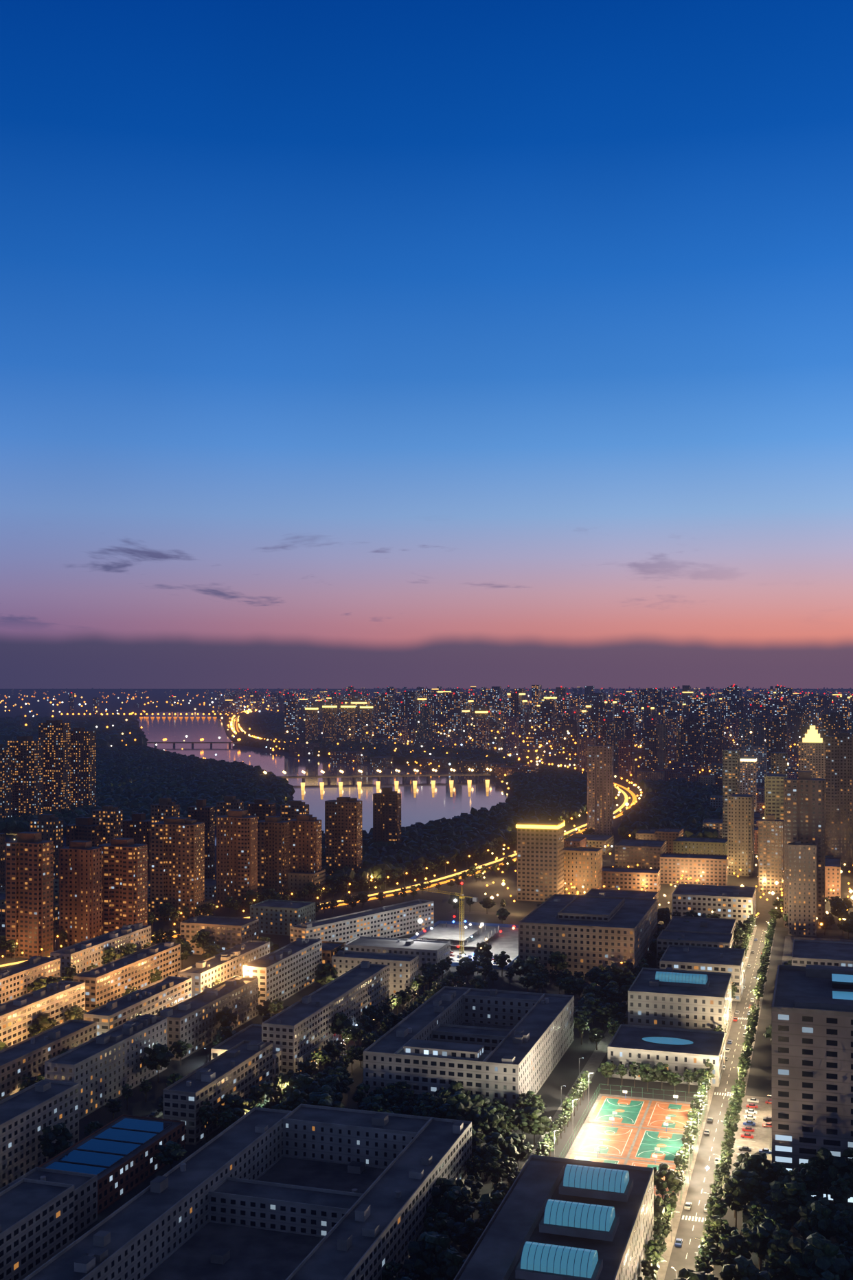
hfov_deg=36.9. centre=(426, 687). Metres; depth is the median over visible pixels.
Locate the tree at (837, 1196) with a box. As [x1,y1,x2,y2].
[829,1173,852,1205]
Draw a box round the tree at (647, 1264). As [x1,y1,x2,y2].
[641,1256,659,1279]
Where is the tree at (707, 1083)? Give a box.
[697,1075,711,1099]
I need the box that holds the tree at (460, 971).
[456,963,465,983]
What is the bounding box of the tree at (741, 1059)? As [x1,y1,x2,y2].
[738,1053,751,1066]
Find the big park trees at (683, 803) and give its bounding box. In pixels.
[618,777,722,838]
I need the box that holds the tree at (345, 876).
[340,873,351,893]
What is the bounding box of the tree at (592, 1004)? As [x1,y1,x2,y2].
[578,996,605,1024]
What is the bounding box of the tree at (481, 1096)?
[470,1093,483,1099]
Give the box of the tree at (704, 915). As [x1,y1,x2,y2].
[698,913,711,917]
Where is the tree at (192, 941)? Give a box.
[189,934,203,947]
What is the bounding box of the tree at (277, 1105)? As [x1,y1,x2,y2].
[270,1104,282,1109]
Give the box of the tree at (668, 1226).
[656,1218,672,1242]
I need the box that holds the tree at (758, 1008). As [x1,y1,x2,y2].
[749,1003,760,1012]
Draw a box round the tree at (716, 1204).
[705,1194,728,1218]
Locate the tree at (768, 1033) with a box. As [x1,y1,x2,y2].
[763,1023,772,1042]
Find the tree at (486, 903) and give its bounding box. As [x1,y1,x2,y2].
[479,896,496,913]
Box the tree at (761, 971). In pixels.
[757,968,766,977]
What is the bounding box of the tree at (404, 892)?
[399,889,407,900]
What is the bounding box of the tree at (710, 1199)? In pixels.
[706,1192,723,1215]
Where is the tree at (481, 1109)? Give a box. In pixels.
[467,1106,491,1127]
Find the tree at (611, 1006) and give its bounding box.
[600,1003,619,1016]
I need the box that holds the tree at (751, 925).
[746,921,754,930]
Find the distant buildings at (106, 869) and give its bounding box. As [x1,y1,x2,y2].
[0,704,852,980]
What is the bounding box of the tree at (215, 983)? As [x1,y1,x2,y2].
[211,979,222,987]
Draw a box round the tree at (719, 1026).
[714,1025,723,1031]
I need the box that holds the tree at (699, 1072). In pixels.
[693,1068,715,1082]
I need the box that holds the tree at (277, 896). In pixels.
[271,893,281,900]
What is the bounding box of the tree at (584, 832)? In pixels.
[581,830,587,834]
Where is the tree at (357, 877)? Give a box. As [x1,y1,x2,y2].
[355,873,364,891]
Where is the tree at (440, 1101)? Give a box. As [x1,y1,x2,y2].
[421,1095,446,1117]
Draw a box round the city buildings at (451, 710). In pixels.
[0,685,852,746]
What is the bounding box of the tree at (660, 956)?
[657,950,665,960]
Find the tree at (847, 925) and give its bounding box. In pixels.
[841,919,852,938]
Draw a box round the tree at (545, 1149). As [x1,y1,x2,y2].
[535,1139,550,1156]
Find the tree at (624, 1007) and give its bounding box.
[618,1001,627,1013]
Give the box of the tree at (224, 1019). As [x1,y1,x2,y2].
[216,1005,237,1027]
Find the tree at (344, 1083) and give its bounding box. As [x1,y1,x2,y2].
[331,1071,350,1093]
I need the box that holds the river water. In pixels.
[4,711,511,850]
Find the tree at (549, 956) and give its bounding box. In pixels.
[548,955,556,970]
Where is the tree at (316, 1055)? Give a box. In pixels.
[310,1047,324,1073]
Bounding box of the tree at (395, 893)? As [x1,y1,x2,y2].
[393,891,399,896]
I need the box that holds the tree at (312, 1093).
[307,1091,322,1102]
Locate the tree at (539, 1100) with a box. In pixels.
[530,1095,546,1110]
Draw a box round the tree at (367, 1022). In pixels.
[356,1014,375,1032]
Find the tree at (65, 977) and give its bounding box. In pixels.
[55,974,70,981]
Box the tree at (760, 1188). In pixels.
[739,1169,771,1205]
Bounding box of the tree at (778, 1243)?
[765,1223,796,1254]
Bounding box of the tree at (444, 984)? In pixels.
[436,979,446,989]
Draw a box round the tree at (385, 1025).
[379,1016,393,1033]
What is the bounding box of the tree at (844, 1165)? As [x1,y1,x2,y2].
[827,1148,852,1194]
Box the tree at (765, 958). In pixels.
[759,954,770,965]
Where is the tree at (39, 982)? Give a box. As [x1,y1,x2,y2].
[26,977,48,992]
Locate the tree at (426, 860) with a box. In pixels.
[424,858,430,874]
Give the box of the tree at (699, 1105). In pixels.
[690,1096,704,1113]
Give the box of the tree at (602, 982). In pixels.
[594,972,619,998]
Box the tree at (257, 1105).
[250,1099,261,1108]
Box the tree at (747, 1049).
[740,1043,753,1056]
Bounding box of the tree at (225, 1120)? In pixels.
[217,1109,234,1129]
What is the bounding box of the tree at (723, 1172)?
[713,1165,730,1198]
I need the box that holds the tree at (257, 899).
[252,891,259,903]
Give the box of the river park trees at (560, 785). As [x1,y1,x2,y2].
[502,763,615,818]
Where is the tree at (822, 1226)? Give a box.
[793,1200,835,1240]
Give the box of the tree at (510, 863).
[504,860,513,871]
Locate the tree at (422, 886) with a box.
[417,882,427,893]
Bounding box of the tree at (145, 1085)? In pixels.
[138,1079,151,1102]
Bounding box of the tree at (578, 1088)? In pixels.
[572,1082,583,1110]
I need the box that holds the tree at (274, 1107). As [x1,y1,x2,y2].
[272,1101,292,1110]
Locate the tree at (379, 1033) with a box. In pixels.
[376,1028,384,1036]
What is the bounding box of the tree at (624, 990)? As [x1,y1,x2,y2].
[619,984,631,1001]
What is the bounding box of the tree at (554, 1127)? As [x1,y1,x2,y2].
[547,1121,560,1150]
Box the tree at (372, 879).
[368,877,376,888]
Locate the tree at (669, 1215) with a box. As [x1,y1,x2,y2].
[662,1200,675,1233]
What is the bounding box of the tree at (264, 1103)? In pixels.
[259,1094,266,1108]
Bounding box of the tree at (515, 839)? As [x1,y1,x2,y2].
[511,836,516,848]
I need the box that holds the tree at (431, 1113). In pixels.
[421,1103,441,1117]
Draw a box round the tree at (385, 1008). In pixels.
[379,1001,392,1015]
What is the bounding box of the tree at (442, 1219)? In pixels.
[421,1212,455,1240]
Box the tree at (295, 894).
[292,889,298,898]
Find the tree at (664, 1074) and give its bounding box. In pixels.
[652,1062,672,1090]
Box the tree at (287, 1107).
[282,1104,292,1110]
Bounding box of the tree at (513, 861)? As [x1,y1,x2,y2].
[511,860,515,869]
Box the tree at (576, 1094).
[569,1087,580,1115]
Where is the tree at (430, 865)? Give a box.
[425,860,435,876]
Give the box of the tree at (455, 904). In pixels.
[447,892,463,917]
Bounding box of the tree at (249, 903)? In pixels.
[243,900,254,913]
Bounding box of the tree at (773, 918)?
[769,916,777,923]
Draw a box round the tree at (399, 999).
[393,993,402,1014]
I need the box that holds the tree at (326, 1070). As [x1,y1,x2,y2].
[322,1066,335,1073]
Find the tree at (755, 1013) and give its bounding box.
[749,1009,759,1018]
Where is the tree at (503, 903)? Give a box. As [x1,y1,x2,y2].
[500,899,506,907]
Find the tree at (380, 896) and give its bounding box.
[375,891,386,900]
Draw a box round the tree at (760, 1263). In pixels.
[752,1225,772,1271]
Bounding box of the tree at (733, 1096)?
[730,1091,742,1106]
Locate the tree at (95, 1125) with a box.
[83,1120,103,1137]
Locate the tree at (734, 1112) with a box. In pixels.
[724,1103,740,1137]
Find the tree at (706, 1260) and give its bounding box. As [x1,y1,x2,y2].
[694,1251,713,1271]
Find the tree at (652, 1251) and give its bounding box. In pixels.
[643,1239,665,1264]
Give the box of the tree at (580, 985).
[568,977,588,999]
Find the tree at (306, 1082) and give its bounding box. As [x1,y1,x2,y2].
[283,1072,318,1094]
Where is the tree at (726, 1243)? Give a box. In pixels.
[702,1233,744,1266]
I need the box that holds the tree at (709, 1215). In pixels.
[706,1212,714,1227]
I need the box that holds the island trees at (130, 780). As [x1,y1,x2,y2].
[0,744,295,834]
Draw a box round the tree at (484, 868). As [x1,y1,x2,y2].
[478,865,489,876]
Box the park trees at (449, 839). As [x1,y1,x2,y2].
[321,794,553,886]
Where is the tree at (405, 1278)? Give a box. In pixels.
[401,1276,412,1279]
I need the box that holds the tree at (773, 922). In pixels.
[768,917,776,926]
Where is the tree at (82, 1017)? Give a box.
[73,1014,83,1020]
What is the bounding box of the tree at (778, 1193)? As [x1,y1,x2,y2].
[764,1181,812,1222]
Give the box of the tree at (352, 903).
[348,899,356,910]
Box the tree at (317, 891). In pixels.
[313,886,322,900]
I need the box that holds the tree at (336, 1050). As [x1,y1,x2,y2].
[322,1040,342,1062]
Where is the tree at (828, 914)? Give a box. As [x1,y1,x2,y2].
[825,913,833,926]
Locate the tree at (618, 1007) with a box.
[612,1001,622,1025]
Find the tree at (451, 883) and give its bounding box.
[446,880,454,889]
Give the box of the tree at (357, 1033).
[344,1025,365,1047]
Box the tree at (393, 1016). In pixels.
[383,1012,403,1028]
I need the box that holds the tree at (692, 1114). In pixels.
[687,1107,702,1124]
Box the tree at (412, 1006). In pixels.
[406,1001,415,1014]
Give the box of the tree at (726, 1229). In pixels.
[702,1215,738,1254]
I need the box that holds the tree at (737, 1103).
[728,1094,742,1110]
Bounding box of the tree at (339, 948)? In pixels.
[335,946,344,953]
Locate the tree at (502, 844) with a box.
[500,840,505,852]
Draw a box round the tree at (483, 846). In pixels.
[478,843,491,858]
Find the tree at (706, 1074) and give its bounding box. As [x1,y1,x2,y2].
[700,1069,711,1091]
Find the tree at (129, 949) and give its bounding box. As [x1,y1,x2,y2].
[118,943,139,957]
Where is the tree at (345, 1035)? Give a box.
[341,1027,353,1049]
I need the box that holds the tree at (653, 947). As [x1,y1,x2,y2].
[649,939,656,955]
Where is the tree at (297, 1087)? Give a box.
[289,1084,303,1097]
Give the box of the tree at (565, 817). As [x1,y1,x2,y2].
[562,814,569,827]
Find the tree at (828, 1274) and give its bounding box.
[812,1269,840,1279]
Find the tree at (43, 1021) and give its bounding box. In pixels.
[35,1012,56,1029]
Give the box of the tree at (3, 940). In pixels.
[0,935,8,955]
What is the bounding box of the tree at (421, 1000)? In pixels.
[412,995,428,1008]
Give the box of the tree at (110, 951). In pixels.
[102,946,120,963]
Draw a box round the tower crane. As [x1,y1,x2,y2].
[408,884,478,961]
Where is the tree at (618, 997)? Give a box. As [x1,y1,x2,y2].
[605,987,625,1003]
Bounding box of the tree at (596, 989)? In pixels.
[581,982,604,998]
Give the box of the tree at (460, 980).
[456,975,467,987]
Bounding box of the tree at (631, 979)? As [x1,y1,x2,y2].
[620,975,636,988]
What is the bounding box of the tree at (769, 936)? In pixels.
[764,930,773,940]
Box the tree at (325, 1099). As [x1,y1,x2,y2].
[306,1093,344,1108]
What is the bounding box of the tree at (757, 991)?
[752,985,764,1004]
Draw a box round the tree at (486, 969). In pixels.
[478,961,493,979]
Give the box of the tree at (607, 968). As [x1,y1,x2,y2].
[602,965,612,972]
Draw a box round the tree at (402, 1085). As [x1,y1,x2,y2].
[392,1081,411,1099]
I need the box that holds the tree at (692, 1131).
[682,1123,698,1138]
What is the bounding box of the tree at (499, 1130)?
[487,1126,512,1139]
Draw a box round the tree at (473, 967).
[460,960,478,982]
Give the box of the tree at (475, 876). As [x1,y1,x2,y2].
[474,873,478,878]
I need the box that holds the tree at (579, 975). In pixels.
[573,971,584,980]
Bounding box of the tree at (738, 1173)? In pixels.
[719,1169,752,1218]
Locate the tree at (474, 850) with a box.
[467,847,478,858]
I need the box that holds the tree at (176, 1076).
[166,1072,184,1086]
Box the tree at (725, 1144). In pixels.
[720,1138,735,1152]
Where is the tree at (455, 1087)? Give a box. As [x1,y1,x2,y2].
[447,1080,471,1096]
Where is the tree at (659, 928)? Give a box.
[657,923,665,933]
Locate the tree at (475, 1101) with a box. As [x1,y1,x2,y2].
[467,1094,489,1112]
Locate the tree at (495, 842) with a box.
[492,840,499,846]
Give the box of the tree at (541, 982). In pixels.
[530,972,546,992]
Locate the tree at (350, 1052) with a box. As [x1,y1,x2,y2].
[345,1045,359,1074]
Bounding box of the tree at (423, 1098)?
[416,1091,434,1110]
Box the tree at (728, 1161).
[717,1154,732,1169]
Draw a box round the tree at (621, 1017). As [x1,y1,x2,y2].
[614,1012,627,1024]
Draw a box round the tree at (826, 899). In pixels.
[825,897,828,904]
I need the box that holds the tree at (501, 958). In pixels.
[493,950,511,976]
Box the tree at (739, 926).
[736,924,745,930]
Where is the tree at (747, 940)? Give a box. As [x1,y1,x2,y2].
[742,937,749,946]
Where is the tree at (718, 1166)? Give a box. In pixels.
[715,1159,731,1174]
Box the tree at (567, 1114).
[561,1108,570,1132]
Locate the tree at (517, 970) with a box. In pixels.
[511,959,526,976]
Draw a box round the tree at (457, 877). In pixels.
[453,874,459,884]
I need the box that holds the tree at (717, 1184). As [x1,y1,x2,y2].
[709,1176,722,1196]
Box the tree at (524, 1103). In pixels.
[513,1097,532,1115]
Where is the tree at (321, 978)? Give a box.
[314,962,338,985]
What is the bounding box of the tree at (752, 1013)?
[747,1012,758,1021]
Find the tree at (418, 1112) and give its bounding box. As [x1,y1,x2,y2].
[412,1099,429,1116]
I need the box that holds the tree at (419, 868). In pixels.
[410,863,425,879]
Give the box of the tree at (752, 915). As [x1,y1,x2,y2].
[748,913,756,921]
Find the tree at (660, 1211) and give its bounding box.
[654,1192,669,1225]
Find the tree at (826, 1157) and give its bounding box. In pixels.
[804,1147,840,1196]
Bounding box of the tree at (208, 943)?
[205,940,215,948]
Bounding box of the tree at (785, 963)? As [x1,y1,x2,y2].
[777,961,792,968]
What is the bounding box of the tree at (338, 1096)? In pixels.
[320,1084,342,1102]
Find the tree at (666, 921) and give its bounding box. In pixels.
[663,915,669,926]
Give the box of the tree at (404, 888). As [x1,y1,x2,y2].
[400,885,406,891]
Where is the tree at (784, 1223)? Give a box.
[759,1212,791,1230]
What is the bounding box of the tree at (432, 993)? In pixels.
[429,989,436,996]
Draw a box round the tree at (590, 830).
[585,827,593,834]
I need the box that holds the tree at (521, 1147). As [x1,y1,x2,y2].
[498,1132,533,1167]
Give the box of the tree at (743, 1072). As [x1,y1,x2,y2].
[737,1063,747,1081]
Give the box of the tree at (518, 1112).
[509,1108,533,1141]
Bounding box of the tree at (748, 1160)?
[738,1152,763,1176]
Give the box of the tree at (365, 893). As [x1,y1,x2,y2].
[357,891,370,904]
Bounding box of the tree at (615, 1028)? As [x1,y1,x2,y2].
[608,1019,620,1036]
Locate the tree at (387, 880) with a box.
[384,877,391,884]
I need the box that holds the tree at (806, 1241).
[792,1239,808,1254]
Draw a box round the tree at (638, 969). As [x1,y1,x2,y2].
[635,963,650,974]
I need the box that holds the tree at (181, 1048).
[169,1040,192,1065]
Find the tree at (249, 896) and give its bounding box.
[242,889,256,909]
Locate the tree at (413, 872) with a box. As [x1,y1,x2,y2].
[410,869,417,880]
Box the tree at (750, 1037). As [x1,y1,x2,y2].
[743,1031,754,1046]
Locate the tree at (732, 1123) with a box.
[723,1113,739,1134]
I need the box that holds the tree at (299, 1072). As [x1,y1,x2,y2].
[294,1068,305,1075]
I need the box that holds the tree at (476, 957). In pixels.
[472,952,481,974]
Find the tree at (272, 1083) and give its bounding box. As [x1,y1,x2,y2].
[265,1080,277,1108]
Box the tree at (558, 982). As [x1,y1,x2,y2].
[554,976,565,994]
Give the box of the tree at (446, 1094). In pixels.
[436,1086,451,1103]
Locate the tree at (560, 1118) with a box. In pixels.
[554,1113,567,1138]
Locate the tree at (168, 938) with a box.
[164,935,173,941]
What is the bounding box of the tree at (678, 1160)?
[674,1150,688,1174]
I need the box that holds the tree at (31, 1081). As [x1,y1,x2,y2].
[19,1073,36,1091]
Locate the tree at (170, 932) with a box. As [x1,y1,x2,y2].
[166,928,174,937]
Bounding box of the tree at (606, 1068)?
[597,1060,616,1085]
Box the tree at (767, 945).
[764,943,771,950]
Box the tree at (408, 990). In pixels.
[402,986,417,1006]
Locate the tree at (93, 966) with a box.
[86,963,98,970]
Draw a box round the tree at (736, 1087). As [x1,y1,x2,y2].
[733,1082,745,1094]
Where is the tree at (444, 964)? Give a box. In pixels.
[438,959,449,979]
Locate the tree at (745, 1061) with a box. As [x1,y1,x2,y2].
[737,1056,749,1081]
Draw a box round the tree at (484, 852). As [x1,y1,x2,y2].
[478,849,487,860]
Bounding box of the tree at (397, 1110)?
[387,1104,401,1113]
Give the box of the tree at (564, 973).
[559,968,573,978]
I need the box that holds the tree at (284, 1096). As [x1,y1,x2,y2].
[281,1090,289,1101]
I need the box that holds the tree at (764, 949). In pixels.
[761,946,770,957]
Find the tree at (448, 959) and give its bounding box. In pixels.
[445,956,452,967]
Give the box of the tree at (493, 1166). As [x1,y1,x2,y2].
[485,1155,507,1184]
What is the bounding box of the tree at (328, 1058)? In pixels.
[318,1049,332,1068]
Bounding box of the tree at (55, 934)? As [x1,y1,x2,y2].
[53,928,58,947]
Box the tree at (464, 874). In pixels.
[458,871,469,883]
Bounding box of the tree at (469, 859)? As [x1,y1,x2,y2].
[467,855,473,864]
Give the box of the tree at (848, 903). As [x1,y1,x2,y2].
[838,897,852,910]
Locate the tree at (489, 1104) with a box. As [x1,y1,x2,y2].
[483,1102,495,1113]
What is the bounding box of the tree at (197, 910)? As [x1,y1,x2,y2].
[194,904,200,916]
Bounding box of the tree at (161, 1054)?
[140,1042,175,1082]
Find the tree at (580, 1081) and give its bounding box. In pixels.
[576,1078,586,1105]
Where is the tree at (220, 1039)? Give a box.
[212,1032,226,1045]
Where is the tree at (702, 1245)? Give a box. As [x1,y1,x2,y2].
[698,1235,713,1258]
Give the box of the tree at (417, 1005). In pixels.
[408,1002,419,1010]
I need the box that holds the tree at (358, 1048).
[351,1045,366,1067]
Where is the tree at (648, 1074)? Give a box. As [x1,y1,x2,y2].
[635,1062,658,1091]
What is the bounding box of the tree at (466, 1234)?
[452,1218,483,1255]
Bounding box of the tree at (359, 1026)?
[355,1023,365,1043]
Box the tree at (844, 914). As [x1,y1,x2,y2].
[838,908,852,921]
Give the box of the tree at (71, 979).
[68,972,80,981]
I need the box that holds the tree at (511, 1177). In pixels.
[507,1168,520,1187]
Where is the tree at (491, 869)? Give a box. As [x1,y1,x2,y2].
[489,866,493,873]
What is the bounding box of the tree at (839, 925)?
[837,919,845,935]
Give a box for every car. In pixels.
[149,1111,159,1117]
[675,1238,682,1247]
[684,1201,691,1209]
[704,1129,710,1135]
[704,1204,707,1211]
[706,1117,713,1123]
[714,1157,718,1163]
[725,1047,730,1052]
[727,1039,732,1044]
[733,1017,737,1021]
[735,1010,739,1014]
[739,1146,751,1152]
[741,1132,753,1139]
[742,1126,755,1132]
[743,1120,755,1126]
[744,1114,756,1119]
[745,1108,757,1114]
[746,1103,758,1108]
[747,1097,759,1102]
[759,1148,772,1154]
[762,1122,772,1128]
[763,1116,772,1121]
[765,1099,772,1104]
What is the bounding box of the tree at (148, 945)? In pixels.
[142,941,151,948]
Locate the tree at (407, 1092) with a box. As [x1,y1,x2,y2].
[400,1088,417,1106]
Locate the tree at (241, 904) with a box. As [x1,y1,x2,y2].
[238,899,243,911]
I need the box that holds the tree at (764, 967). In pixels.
[757,963,768,972]
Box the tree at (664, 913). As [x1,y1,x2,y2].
[657,907,671,926]
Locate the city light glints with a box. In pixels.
[0,684,852,1170]
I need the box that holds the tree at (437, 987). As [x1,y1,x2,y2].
[430,979,442,992]
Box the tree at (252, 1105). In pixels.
[247,1095,257,1108]
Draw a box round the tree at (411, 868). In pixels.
[408,863,412,876]
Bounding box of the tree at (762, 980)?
[755,973,765,985]
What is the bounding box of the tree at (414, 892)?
[410,889,417,898]
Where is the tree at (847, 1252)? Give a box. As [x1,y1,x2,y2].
[834,1240,852,1279]
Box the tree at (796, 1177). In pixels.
[782,1167,803,1226]
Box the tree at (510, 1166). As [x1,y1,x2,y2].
[500,1157,518,1187]
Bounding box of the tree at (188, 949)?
[175,941,193,968]
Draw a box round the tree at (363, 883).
[357,877,368,890]
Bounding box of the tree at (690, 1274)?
[674,1267,715,1279]
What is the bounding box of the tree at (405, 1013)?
[399,1009,410,1016]
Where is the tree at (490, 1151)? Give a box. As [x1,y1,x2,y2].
[473,1143,509,1188]
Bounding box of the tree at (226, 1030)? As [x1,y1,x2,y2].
[215,1026,236,1039]
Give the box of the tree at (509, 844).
[506,840,511,851]
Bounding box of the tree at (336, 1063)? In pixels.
[329,1060,345,1069]
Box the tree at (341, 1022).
[329,1012,352,1040]
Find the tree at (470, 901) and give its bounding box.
[465,895,474,911]
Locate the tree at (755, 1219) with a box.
[743,1216,772,1263]
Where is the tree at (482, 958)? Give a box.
[476,955,493,966]
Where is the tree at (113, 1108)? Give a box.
[104,1097,122,1119]
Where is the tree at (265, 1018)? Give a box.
[261,1013,274,1023]
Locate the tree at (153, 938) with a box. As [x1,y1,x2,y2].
[151,931,162,944]
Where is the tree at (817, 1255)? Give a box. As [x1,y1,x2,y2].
[783,1231,852,1279]
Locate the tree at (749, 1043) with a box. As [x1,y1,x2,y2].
[742,1040,754,1051]
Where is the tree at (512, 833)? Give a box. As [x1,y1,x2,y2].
[506,830,517,845]
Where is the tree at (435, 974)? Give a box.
[421,968,439,989]
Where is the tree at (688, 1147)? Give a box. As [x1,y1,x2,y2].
[679,1141,693,1157]
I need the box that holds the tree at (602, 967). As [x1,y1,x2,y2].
[598,964,604,970]
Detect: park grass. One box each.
[0,796,291,837]
[228,723,241,737]
[236,744,457,768]
[328,843,517,893]
[505,785,620,830]
[621,789,647,838]
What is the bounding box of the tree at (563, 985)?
[558,977,575,994]
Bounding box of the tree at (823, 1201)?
[805,1196,837,1236]
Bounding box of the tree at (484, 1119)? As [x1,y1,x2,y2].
[473,1106,507,1135]
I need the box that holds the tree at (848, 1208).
[834,1203,852,1212]
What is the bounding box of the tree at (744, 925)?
[738,919,754,930]
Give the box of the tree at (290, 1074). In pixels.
[284,1070,298,1086]
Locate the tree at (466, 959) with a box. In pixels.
[458,957,478,978]
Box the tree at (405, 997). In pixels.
[395,990,411,1010]
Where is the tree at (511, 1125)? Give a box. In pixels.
[500,1115,518,1132]
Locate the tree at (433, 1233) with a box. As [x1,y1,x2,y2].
[408,1231,454,1258]
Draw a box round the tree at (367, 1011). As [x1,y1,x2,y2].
[362,1004,378,1016]
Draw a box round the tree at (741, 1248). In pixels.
[731,1222,757,1259]
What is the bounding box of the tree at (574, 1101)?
[564,1092,577,1121]
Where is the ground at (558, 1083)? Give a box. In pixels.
[0,689,852,1279]
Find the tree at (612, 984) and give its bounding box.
[602,980,623,1003]
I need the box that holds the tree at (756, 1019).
[747,1014,758,1032]
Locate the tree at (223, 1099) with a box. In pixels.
[219,1093,243,1105]
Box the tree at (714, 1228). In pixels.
[702,1221,719,1235]
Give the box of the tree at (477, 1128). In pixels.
[472,1125,483,1144]
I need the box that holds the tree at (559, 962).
[547,950,568,973]
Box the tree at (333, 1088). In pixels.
[318,1084,336,1093]
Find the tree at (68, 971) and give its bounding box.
[63,963,76,977]
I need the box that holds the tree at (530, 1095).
[516,1090,543,1106]
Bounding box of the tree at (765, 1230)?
[746,1221,783,1261]
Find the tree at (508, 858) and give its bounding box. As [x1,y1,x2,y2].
[504,856,512,860]
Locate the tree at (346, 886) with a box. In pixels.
[336,881,349,895]
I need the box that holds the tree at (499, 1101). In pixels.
[491,1097,508,1110]
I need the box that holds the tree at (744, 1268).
[719,1254,770,1279]
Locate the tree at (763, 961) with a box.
[759,960,768,969]
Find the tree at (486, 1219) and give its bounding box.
[479,1208,495,1231]
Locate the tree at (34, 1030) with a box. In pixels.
[28,1022,46,1036]
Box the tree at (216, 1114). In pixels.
[210,1104,235,1129]
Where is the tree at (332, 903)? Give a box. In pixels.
[327,899,338,913]
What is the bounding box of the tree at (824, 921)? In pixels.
[819,916,830,935]
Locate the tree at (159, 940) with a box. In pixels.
[155,935,165,943]
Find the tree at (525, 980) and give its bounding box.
[518,972,534,992]
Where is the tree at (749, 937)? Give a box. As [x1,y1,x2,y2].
[744,933,751,940]
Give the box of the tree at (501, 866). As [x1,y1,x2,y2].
[498,864,503,873]
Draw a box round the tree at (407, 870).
[404,867,409,880]
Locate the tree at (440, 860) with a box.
[432,854,447,873]
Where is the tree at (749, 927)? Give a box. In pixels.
[745,924,753,933]
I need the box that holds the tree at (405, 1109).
[393,1100,414,1115]
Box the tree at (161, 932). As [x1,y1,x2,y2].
[153,928,167,937]
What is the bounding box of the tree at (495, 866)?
[491,862,500,876]
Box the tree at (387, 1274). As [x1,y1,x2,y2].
[382,1260,408,1279]
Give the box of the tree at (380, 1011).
[374,1005,384,1029]
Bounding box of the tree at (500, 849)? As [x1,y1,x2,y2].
[497,845,503,854]
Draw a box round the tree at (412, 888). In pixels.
[409,885,417,891]
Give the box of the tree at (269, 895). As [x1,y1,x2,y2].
[261,888,276,899]
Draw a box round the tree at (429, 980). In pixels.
[424,970,433,990]
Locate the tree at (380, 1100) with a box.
[358,1093,391,1112]
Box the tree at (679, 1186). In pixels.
[671,1173,684,1203]
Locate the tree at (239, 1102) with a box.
[225,1095,252,1113]
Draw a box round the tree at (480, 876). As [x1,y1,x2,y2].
[478,872,483,878]
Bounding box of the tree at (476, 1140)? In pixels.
[472,1129,486,1161]
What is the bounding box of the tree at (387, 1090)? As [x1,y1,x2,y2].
[375,1082,402,1104]
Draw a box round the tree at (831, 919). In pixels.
[826,915,835,929]
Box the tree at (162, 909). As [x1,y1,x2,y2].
[157,902,175,925]
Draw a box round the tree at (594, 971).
[584,966,605,986]
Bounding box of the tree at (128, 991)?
[125,985,136,994]
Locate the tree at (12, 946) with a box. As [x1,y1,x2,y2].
[4,939,18,958]
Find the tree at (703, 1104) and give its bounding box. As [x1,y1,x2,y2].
[694,1098,705,1109]
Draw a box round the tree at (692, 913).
[682,909,699,917]
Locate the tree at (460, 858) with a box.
[458,853,463,866]
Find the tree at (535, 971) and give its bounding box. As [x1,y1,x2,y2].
[531,967,542,992]
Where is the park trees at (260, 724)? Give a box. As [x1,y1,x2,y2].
[223,711,305,739]
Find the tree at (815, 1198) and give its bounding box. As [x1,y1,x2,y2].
[808,1191,820,1200]
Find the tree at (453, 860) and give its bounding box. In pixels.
[451,857,456,865]
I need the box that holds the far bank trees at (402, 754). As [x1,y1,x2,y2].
[232,733,529,766]
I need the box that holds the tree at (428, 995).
[422,989,432,998]
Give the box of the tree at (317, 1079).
[313,1075,322,1087]
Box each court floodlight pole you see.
[554,1129,559,1157]
[588,1072,592,1106]
[685,1142,689,1183]
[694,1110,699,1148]
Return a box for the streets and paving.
[0,707,852,1279]
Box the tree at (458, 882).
[454,879,461,887]
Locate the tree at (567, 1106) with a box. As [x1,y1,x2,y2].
[561,1097,574,1127]
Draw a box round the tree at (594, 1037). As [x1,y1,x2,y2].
[588,1027,604,1049]
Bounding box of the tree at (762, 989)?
[755,984,764,1004]
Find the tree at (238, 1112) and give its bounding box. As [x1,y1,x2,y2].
[226,1107,245,1124]
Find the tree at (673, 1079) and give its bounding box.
[667,1072,682,1092]
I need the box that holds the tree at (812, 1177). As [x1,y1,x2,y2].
[797,1161,821,1191]
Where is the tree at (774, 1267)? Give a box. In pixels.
[761,1251,795,1279]
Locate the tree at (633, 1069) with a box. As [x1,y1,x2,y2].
[629,1061,640,1088]
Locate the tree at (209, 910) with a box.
[201,902,217,915]
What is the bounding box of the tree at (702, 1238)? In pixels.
[699,1233,715,1244]
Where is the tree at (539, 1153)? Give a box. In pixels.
[533,1150,544,1155]
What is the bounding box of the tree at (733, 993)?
[731,987,735,998]
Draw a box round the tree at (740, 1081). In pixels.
[735,1075,746,1086]
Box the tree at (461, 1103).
[438,1090,478,1123]
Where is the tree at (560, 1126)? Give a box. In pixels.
[551,1119,564,1144]
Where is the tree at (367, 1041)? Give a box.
[361,1031,373,1047]
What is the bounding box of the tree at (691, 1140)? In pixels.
[681,1130,695,1160]
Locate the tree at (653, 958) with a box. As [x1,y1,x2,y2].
[645,952,655,964]
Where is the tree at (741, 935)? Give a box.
[733,927,747,946]
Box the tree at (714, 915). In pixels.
[708,912,720,918]
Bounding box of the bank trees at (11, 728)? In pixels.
[0,713,148,748]

